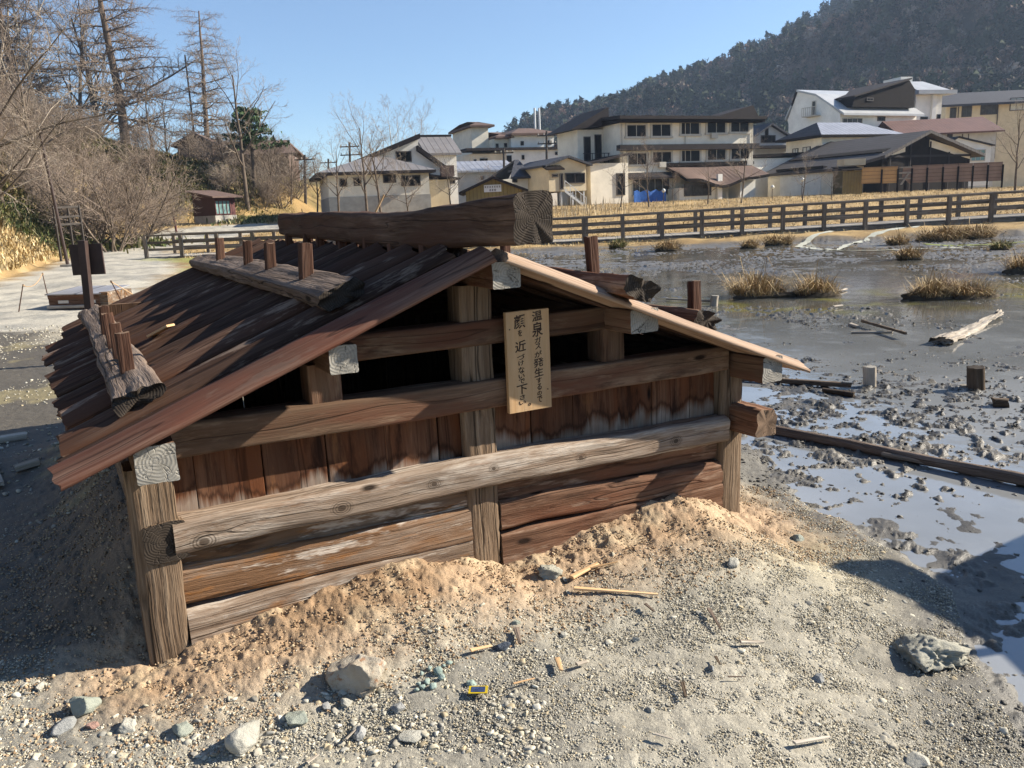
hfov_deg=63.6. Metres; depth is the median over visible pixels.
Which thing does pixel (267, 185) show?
bare shrub
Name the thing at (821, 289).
grass tussock
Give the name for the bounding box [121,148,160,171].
bare shrub
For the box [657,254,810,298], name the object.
grass tussock
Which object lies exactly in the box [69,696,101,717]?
stone
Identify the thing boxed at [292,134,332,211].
bare tree
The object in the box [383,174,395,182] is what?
window
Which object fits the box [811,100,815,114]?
window
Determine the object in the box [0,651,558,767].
gravel
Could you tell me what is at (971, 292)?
grass tussock
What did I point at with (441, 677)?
stone
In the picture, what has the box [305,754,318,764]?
splinter
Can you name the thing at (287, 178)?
bare shrub
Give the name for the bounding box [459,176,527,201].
entrance building
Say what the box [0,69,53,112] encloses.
bare shrub
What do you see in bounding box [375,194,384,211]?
splinter
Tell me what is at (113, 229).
bare shrub
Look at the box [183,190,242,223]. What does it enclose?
shed
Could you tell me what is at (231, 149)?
bare shrub
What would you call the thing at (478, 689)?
trading card
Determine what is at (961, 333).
log
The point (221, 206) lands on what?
window
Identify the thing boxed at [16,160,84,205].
bare shrub
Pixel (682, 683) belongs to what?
splinter
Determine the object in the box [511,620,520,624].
stone
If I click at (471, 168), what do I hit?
house
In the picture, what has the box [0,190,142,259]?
leafy undergrowth
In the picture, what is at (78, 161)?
bare shrub
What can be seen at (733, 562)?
stone
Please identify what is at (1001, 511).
water
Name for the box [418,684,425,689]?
stone
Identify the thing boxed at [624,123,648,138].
window
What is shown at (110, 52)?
larch tree
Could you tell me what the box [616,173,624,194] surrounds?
window
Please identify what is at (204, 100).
larch tree
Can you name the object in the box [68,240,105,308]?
sign post
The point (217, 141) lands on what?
bare tree
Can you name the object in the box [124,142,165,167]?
bare shrub
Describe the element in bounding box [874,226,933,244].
grass tussock
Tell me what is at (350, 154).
utility pole
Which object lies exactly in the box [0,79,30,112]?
bare shrub
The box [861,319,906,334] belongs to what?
stick
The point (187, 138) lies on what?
bare tree
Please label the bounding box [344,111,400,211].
bare tree
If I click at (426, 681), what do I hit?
stone
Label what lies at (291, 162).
bare tree
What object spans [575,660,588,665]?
splinter
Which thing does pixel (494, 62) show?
sky
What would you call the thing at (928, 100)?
stair tower
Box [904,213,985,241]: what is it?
grass tussock
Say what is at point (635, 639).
stone
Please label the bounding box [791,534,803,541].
stone
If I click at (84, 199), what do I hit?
bare shrub
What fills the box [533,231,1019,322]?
mud clods
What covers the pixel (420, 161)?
house
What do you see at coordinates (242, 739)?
stone
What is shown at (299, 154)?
house
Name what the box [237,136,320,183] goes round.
bare shrub
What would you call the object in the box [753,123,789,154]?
house
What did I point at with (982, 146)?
house
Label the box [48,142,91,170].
bare shrub
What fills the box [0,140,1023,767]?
ground
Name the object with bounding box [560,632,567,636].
stone
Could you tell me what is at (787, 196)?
dry grass
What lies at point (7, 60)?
larch tree
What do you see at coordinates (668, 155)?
window
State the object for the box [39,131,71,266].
lamp pole
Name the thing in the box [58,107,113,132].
bare shrub
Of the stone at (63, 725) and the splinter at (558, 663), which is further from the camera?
the splinter at (558, 663)
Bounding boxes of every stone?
[35,681,44,689]
[50,716,76,736]
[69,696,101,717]
[85,721,98,728]
[117,717,136,733]
[172,721,193,737]
[224,719,259,754]
[285,710,307,726]
[322,701,331,709]
[325,653,386,697]
[340,698,352,707]
[353,725,365,741]
[390,702,405,713]
[398,730,421,742]
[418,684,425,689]
[424,678,429,684]
[429,682,436,689]
[433,666,442,675]
[438,674,444,680]
[466,679,476,686]
[492,642,510,650]
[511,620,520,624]
[537,564,562,579]
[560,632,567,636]
[632,637,639,641]
[646,706,654,712]
[708,665,713,670]
[727,557,738,567]
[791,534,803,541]
[812,673,823,682]
[891,633,971,672]
[905,751,930,767]
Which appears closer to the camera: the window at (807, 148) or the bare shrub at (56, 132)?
the bare shrub at (56, 132)
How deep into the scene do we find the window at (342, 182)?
66.24 m
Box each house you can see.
[171,132,306,180]
[309,133,459,212]
[418,134,461,203]
[457,160,509,203]
[487,155,592,205]
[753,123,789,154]
[767,130,985,196]
[775,123,901,157]
[949,136,994,185]
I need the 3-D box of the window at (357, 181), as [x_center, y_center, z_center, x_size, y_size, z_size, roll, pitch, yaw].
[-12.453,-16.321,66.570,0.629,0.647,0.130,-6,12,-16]
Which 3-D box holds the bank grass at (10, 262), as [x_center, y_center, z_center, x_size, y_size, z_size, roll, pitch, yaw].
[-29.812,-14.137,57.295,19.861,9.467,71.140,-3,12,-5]
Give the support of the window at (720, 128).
in the inn building at (598, 138)
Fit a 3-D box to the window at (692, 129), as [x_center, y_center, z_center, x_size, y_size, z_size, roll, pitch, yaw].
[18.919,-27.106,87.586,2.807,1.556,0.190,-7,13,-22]
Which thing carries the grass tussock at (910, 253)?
on the ground at (1000, 586)
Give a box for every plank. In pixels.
[0,431,26,443]
[0,473,4,485]
[13,457,40,471]
[822,388,854,396]
[880,452,931,466]
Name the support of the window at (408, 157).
in the house at (420, 161)
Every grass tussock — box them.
[601,235,630,247]
[643,239,694,251]
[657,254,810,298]
[733,237,766,248]
[752,229,811,245]
[777,258,854,297]
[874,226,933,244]
[881,236,939,259]
[889,268,1019,299]
[893,265,982,299]
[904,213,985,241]
[920,217,1012,239]
[981,244,1023,273]
[982,233,1022,249]
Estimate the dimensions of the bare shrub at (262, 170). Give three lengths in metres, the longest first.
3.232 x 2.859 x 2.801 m
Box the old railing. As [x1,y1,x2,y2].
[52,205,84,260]
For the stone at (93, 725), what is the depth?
2.70 m
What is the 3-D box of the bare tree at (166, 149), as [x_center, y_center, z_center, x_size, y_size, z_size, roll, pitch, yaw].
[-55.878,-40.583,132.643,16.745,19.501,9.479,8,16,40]
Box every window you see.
[214,200,231,214]
[339,178,346,186]
[353,177,361,185]
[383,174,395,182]
[395,151,411,161]
[401,175,420,185]
[506,155,511,161]
[559,173,563,188]
[565,173,584,183]
[583,136,590,160]
[594,134,601,158]
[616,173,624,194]
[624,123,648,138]
[626,151,648,166]
[631,178,669,195]
[650,123,672,137]
[650,150,673,164]
[679,123,701,135]
[679,150,701,162]
[684,183,711,195]
[705,123,727,134]
[705,149,727,161]
[728,123,750,133]
[729,149,750,160]
[761,135,775,142]
[802,146,810,151]
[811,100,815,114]
[842,118,862,122]
[877,116,885,120]
[950,107,956,117]
[961,106,971,116]
[970,149,985,160]
[980,105,997,114]
[1009,97,1023,110]
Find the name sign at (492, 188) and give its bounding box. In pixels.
[484,184,500,191]
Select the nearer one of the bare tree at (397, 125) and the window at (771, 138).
the bare tree at (397, 125)
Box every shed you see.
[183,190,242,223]
[831,158,865,194]
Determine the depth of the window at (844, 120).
112.27 m
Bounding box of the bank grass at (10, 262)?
[0,142,294,272]
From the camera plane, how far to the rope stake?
16.47 m
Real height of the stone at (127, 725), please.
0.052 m
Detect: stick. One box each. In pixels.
[666,298,709,301]
[848,323,860,327]
[851,331,892,333]
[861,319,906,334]
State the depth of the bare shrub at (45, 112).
74.10 m
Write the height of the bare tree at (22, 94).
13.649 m
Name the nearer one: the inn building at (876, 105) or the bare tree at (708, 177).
the bare tree at (708, 177)
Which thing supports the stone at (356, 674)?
on the ground at (1000, 586)
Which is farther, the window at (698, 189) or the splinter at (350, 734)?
the window at (698, 189)
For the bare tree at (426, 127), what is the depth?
99.26 m
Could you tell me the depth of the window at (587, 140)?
87.35 m
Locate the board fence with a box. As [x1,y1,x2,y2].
[861,162,1003,192]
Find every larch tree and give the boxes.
[0,0,75,116]
[0,0,98,118]
[37,0,195,145]
[160,6,256,141]
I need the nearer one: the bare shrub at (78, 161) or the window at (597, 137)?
the bare shrub at (78, 161)
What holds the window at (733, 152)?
in the inn building at (598, 138)
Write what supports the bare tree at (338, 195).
on the ground at (1000, 586)
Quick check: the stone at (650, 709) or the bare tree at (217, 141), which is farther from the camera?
the bare tree at (217, 141)
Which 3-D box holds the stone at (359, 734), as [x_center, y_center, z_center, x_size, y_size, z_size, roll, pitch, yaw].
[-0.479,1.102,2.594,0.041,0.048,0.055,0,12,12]
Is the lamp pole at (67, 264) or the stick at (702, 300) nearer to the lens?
the stick at (702, 300)
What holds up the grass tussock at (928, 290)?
on the ground at (1000, 586)
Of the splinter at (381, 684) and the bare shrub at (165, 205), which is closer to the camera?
the splinter at (381, 684)
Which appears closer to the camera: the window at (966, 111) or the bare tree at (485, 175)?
the bare tree at (485, 175)
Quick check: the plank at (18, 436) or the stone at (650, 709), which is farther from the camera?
the plank at (18, 436)
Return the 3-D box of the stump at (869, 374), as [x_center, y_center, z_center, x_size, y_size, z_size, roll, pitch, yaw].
[3.356,-0.002,7.755,0.132,0.345,0.138,-4,12,0]
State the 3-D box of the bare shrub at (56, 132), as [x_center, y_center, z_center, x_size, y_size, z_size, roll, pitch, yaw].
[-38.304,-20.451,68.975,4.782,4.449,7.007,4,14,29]
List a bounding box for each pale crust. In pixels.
[794,231,835,249]
[837,226,918,249]
[891,246,978,249]
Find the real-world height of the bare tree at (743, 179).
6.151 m
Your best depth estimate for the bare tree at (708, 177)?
68.09 m
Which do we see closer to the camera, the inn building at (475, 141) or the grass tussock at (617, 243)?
the grass tussock at (617, 243)
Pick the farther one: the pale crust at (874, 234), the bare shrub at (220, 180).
the bare shrub at (220, 180)
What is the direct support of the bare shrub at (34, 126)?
on the ground at (1000, 586)
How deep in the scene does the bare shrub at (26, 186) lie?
50.90 m
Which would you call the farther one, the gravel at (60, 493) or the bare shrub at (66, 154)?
the bare shrub at (66, 154)
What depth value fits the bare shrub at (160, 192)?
59.62 m
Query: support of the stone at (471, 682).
on the ground at (1000, 586)
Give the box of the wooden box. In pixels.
[44,285,131,309]
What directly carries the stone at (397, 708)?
on the ground at (1000, 586)
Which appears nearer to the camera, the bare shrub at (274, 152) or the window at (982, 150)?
the bare shrub at (274, 152)
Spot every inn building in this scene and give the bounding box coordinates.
[448,108,557,204]
[545,105,803,205]
[785,78,924,133]
[941,90,1023,187]
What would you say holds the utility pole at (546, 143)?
on the ground at (1000, 586)
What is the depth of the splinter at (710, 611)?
3.19 m
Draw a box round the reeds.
[554,192,821,220]
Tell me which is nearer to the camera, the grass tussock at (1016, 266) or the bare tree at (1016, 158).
the grass tussock at (1016, 266)
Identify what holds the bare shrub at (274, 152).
on the ground at (1000, 586)
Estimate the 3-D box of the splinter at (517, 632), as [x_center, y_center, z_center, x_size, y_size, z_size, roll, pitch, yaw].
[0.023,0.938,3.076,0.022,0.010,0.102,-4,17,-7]
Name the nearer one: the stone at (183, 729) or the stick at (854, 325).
the stone at (183, 729)
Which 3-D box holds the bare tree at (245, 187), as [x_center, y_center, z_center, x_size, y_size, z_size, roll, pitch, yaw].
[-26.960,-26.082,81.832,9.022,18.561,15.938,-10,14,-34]
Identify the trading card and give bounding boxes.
[468,686,487,693]
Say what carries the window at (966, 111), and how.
in the inn building at (996, 107)
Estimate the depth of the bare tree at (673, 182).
70.04 m
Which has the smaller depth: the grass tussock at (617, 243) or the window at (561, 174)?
the grass tussock at (617, 243)
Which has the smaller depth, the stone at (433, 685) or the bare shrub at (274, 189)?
the stone at (433, 685)
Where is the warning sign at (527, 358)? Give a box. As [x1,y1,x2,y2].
[503,308,551,413]
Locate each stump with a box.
[710,295,718,305]
[863,364,876,386]
[966,365,985,390]
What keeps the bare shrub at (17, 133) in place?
on the ground at (1000, 586)
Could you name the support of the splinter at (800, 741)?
on the ground at (1000, 586)
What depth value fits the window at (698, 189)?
86.71 m
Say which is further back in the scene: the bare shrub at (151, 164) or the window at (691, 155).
the window at (691, 155)
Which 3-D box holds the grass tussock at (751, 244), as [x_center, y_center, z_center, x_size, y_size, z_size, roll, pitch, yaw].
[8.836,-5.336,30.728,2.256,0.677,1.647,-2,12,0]
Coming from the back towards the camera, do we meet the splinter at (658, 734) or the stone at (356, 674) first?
the stone at (356, 674)
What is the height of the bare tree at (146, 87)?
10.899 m
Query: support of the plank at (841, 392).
on the ground at (1000, 586)
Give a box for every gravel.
[0,325,264,542]
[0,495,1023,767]
[0,651,558,767]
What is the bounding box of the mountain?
[545,0,1023,130]
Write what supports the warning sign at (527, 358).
attached to the spring hut
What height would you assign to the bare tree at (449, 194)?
5.812 m
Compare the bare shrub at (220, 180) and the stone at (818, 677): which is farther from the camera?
the bare shrub at (220, 180)
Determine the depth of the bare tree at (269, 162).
84.63 m
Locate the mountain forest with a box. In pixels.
[497,0,1023,144]
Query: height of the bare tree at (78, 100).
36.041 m
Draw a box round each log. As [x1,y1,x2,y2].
[742,378,851,387]
[775,425,1023,485]
[928,309,1003,344]
[991,397,1009,407]
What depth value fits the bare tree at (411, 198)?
56.44 m
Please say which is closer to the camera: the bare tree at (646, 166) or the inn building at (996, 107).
the bare tree at (646, 166)
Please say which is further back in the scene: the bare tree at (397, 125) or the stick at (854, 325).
the bare tree at (397, 125)
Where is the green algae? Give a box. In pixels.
[927,242,1017,245]
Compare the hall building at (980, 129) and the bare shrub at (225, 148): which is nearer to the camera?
the bare shrub at (225, 148)
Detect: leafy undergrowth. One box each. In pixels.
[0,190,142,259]
[21,201,204,250]
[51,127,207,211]
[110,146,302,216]
[206,212,278,225]
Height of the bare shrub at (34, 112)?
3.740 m
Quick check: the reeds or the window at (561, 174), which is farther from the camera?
the window at (561, 174)
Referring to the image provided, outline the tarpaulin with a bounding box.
[634,189,665,202]
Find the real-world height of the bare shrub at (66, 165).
4.223 m
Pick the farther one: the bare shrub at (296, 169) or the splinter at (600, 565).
the bare shrub at (296, 169)
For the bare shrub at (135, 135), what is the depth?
83.47 m
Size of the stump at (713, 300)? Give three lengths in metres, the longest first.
0.327 x 0.149 x 0.144 m
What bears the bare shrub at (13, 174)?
on the ground at (1000, 586)
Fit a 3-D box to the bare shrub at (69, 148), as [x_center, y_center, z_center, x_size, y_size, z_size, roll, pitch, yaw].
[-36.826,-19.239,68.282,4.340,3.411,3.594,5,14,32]
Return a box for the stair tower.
[883,77,957,119]
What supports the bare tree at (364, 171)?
on the ground at (1000, 586)
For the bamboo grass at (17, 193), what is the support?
on the ground at (1000, 586)
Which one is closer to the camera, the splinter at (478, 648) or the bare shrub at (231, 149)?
the splinter at (478, 648)
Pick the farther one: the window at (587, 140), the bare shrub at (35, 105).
the window at (587, 140)
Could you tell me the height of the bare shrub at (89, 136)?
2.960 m
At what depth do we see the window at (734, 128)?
89.90 m
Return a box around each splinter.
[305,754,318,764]
[345,728,355,739]
[360,683,382,693]
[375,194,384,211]
[469,644,491,651]
[513,627,521,643]
[513,678,534,683]
[554,657,562,670]
[569,562,598,578]
[574,586,657,594]
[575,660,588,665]
[590,561,617,568]
[644,603,654,611]
[654,732,673,739]
[680,681,686,696]
[707,608,721,629]
[739,639,763,643]
[792,735,830,744]
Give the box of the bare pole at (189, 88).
[184,55,194,131]
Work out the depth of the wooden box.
16.80 m
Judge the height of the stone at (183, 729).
0.036 m
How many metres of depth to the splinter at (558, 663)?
2.90 m
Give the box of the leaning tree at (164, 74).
[77,46,210,121]
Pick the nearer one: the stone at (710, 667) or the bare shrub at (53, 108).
the stone at (710, 667)
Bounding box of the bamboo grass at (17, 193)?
[0,121,268,229]
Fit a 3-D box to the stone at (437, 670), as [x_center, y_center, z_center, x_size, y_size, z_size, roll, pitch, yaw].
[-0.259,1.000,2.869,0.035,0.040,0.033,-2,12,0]
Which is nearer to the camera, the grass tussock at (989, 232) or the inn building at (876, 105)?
the grass tussock at (989, 232)
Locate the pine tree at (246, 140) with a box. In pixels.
[221,106,289,187]
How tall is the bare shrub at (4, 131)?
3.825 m
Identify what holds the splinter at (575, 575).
on the ground at (1000, 586)
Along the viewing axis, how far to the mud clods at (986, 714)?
5.80 m
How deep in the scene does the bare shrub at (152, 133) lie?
79.55 m
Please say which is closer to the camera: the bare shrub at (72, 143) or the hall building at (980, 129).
the bare shrub at (72, 143)
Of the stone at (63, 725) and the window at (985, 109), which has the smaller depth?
the stone at (63, 725)
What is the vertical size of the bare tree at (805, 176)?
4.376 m
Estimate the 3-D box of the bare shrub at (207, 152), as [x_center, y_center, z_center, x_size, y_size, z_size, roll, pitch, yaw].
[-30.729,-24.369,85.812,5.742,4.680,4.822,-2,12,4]
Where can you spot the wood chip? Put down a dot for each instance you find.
(161, 330)
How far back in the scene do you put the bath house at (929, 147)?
85.39 m
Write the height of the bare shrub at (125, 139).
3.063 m
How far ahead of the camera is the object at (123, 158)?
77.94 m
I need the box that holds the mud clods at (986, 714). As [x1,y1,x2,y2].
[724,312,1023,764]
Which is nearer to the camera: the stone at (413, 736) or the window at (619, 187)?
the stone at (413, 736)
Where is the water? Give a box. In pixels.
[511,236,1023,705]
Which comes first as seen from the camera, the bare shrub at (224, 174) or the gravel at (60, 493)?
the gravel at (60, 493)
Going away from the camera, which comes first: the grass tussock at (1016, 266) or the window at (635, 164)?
the grass tussock at (1016, 266)
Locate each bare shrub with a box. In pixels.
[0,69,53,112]
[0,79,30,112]
[0,85,60,127]
[0,94,37,117]
[0,95,52,153]
[0,98,54,125]
[0,99,23,130]
[0,102,32,142]
[0,118,10,149]
[0,121,48,186]
[0,134,80,201]
[0,148,58,196]
[1,98,54,147]
[2,106,64,146]
[5,148,69,189]
[7,141,47,168]
[8,125,174,248]
[8,139,102,192]
[12,92,62,131]
[12,132,187,251]
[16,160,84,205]
[28,110,79,153]
[32,118,100,166]
[37,94,86,127]
[39,132,117,194]
[40,161,124,238]
[44,147,201,246]
[46,132,95,165]
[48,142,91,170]
[54,116,106,146]
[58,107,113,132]
[62,103,105,138]
[73,108,96,127]
[81,141,120,170]
[93,154,201,233]
[102,124,144,145]
[108,140,163,179]
[118,111,173,155]
[120,124,147,147]
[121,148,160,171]
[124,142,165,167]
[154,202,179,226]
[159,121,238,161]
[184,125,276,167]
[190,130,239,167]
[193,127,249,165]
[198,157,241,190]
[199,126,290,171]
[199,157,243,190]
[232,172,288,209]
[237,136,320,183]
[239,156,269,178]
[246,166,311,208]
[249,170,277,188]
[268,165,319,198]
[273,147,319,188]
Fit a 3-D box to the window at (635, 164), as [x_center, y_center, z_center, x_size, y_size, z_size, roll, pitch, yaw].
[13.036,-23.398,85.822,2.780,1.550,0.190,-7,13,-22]
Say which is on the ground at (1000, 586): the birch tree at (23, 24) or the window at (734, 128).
the birch tree at (23, 24)
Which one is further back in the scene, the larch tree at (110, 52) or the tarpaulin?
the larch tree at (110, 52)
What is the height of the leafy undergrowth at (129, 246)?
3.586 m
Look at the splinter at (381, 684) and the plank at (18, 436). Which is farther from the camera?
the plank at (18, 436)
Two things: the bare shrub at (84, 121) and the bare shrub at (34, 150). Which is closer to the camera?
the bare shrub at (34, 150)
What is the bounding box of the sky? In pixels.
[0,0,848,176]
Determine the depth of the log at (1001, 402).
6.81 m
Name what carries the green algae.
on the ground at (1000, 586)
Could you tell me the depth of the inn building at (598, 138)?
87.25 m
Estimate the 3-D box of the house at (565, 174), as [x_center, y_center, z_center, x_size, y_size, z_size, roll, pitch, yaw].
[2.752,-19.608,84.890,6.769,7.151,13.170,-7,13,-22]
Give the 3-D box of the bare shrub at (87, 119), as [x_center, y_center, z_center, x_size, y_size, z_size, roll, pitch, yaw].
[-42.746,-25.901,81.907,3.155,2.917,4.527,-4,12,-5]
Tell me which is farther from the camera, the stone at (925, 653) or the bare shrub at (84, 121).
the bare shrub at (84, 121)
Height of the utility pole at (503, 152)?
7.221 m
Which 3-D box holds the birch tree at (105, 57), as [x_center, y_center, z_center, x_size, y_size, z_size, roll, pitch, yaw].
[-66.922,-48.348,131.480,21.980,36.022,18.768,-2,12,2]
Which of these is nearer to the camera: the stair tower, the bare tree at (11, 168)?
the bare tree at (11, 168)
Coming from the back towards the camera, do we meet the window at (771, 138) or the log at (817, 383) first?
the window at (771, 138)
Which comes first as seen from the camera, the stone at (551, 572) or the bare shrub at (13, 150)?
the stone at (551, 572)
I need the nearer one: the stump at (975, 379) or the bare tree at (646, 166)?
the stump at (975, 379)
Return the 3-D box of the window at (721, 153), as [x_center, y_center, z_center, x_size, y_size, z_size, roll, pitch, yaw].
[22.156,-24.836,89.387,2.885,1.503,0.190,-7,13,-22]
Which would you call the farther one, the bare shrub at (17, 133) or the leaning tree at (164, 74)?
the leaning tree at (164, 74)
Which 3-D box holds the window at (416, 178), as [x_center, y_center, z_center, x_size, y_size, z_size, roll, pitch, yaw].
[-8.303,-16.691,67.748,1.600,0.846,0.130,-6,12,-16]
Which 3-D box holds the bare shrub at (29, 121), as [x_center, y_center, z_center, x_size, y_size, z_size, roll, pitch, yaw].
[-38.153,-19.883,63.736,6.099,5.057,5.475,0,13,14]
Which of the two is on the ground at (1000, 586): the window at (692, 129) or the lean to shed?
the lean to shed
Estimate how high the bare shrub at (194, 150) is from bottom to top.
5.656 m
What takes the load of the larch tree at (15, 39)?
on the ground at (1000, 586)
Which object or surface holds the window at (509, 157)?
in the inn building at (475, 141)
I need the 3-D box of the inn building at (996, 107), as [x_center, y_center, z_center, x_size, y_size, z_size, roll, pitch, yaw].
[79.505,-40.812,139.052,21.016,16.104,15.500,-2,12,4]
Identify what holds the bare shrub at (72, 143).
on the ground at (1000, 586)
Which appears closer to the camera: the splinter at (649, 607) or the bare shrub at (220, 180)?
the splinter at (649, 607)
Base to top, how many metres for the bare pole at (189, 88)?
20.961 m
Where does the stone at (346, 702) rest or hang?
on the ground at (1000, 586)
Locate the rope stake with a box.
[18,284,24,311]
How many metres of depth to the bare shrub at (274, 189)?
84.35 m
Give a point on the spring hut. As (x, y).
(367, 350)
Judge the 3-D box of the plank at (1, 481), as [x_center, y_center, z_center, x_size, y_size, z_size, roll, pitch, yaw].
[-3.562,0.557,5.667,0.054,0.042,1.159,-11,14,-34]
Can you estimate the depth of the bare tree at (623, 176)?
69.89 m
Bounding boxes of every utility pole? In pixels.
[294,155,313,203]
[320,159,335,168]
[340,142,359,161]
[494,148,512,166]
[537,131,555,158]
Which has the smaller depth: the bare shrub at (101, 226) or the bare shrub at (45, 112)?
the bare shrub at (101, 226)
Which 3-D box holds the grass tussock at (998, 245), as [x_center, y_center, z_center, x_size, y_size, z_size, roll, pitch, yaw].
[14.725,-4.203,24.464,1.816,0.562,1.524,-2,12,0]
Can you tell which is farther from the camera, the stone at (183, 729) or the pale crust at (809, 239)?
the pale crust at (809, 239)
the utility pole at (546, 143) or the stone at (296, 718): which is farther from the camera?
the utility pole at (546, 143)
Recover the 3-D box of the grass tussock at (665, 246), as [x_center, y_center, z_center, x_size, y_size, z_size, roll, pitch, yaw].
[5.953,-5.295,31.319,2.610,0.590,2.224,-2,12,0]
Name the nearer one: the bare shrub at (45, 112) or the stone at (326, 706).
the stone at (326, 706)
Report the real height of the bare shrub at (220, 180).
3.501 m
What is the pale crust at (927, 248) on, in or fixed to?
on the ground at (1000, 586)
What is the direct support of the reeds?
on the ground at (1000, 586)
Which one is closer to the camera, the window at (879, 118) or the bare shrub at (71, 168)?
the bare shrub at (71, 168)
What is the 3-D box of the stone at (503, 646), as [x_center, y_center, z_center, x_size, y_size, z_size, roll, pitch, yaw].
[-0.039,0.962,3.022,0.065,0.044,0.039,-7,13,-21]
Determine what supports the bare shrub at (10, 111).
on the ground at (1000, 586)
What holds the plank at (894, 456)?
on the log at (993, 473)
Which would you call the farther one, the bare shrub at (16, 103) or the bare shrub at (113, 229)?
the bare shrub at (16, 103)
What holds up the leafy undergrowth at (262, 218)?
on the ground at (1000, 586)
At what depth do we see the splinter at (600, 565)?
3.60 m
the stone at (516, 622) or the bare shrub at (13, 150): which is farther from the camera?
the bare shrub at (13, 150)
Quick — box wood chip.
[146,323,174,337]
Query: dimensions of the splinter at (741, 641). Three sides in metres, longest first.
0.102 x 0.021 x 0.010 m
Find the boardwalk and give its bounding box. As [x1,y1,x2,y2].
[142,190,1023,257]
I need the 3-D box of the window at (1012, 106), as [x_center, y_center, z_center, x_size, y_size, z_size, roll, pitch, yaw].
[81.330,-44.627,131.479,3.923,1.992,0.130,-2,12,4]
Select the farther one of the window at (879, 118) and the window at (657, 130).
the window at (879, 118)
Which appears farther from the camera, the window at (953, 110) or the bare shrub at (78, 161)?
the window at (953, 110)
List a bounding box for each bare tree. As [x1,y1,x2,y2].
[0,0,115,170]
[0,0,153,135]
[0,0,156,215]
[0,25,6,205]
[16,0,135,115]
[116,49,175,146]
[126,74,188,153]
[164,107,202,160]
[185,19,289,210]
[206,117,225,166]
[245,111,300,201]
[264,133,322,203]
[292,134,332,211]
[306,124,358,210]
[328,92,399,210]
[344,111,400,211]
[355,86,424,150]
[375,153,429,210]
[388,99,439,144]
[426,144,473,203]
[477,160,496,181]
[603,149,649,206]
[624,132,666,206]
[659,163,687,201]
[700,151,728,203]
[713,129,772,202]
[791,149,827,199]
[823,160,839,199]
[987,98,1023,193]
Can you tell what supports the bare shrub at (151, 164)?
on the ground at (1000, 586)
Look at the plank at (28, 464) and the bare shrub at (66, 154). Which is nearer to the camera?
the plank at (28, 464)
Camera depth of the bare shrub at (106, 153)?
74.44 m
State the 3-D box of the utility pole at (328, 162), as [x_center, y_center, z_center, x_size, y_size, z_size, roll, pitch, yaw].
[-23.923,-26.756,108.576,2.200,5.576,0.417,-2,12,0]
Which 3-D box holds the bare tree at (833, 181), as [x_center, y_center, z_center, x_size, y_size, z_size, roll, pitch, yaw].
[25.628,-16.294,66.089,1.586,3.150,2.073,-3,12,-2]
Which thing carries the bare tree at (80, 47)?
on the ground at (1000, 586)
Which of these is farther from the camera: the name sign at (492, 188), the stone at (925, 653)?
the name sign at (492, 188)
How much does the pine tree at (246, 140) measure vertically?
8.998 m
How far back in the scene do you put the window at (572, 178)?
80.64 m
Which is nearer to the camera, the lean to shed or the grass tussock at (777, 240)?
the grass tussock at (777, 240)
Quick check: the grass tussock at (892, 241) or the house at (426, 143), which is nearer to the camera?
the grass tussock at (892, 241)
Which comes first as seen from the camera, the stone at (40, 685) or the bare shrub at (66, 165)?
the stone at (40, 685)
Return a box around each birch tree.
[0,0,77,102]
[2,0,92,75]
[7,0,158,135]
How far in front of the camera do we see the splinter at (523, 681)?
2.80 m
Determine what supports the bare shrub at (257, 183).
on the ground at (1000, 586)
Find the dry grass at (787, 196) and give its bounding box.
[45,186,1023,263]
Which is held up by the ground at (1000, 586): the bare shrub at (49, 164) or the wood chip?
the bare shrub at (49, 164)
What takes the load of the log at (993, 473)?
on the water
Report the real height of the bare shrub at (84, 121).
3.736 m
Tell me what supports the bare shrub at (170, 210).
on the ground at (1000, 586)
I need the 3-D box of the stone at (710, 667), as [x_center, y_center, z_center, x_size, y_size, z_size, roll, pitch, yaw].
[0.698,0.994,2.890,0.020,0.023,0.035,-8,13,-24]
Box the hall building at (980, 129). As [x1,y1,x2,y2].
[878,117,1004,187]
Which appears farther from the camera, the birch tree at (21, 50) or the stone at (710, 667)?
the birch tree at (21, 50)
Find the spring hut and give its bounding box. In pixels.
[41,190,810,666]
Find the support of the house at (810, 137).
on the ground at (1000, 586)

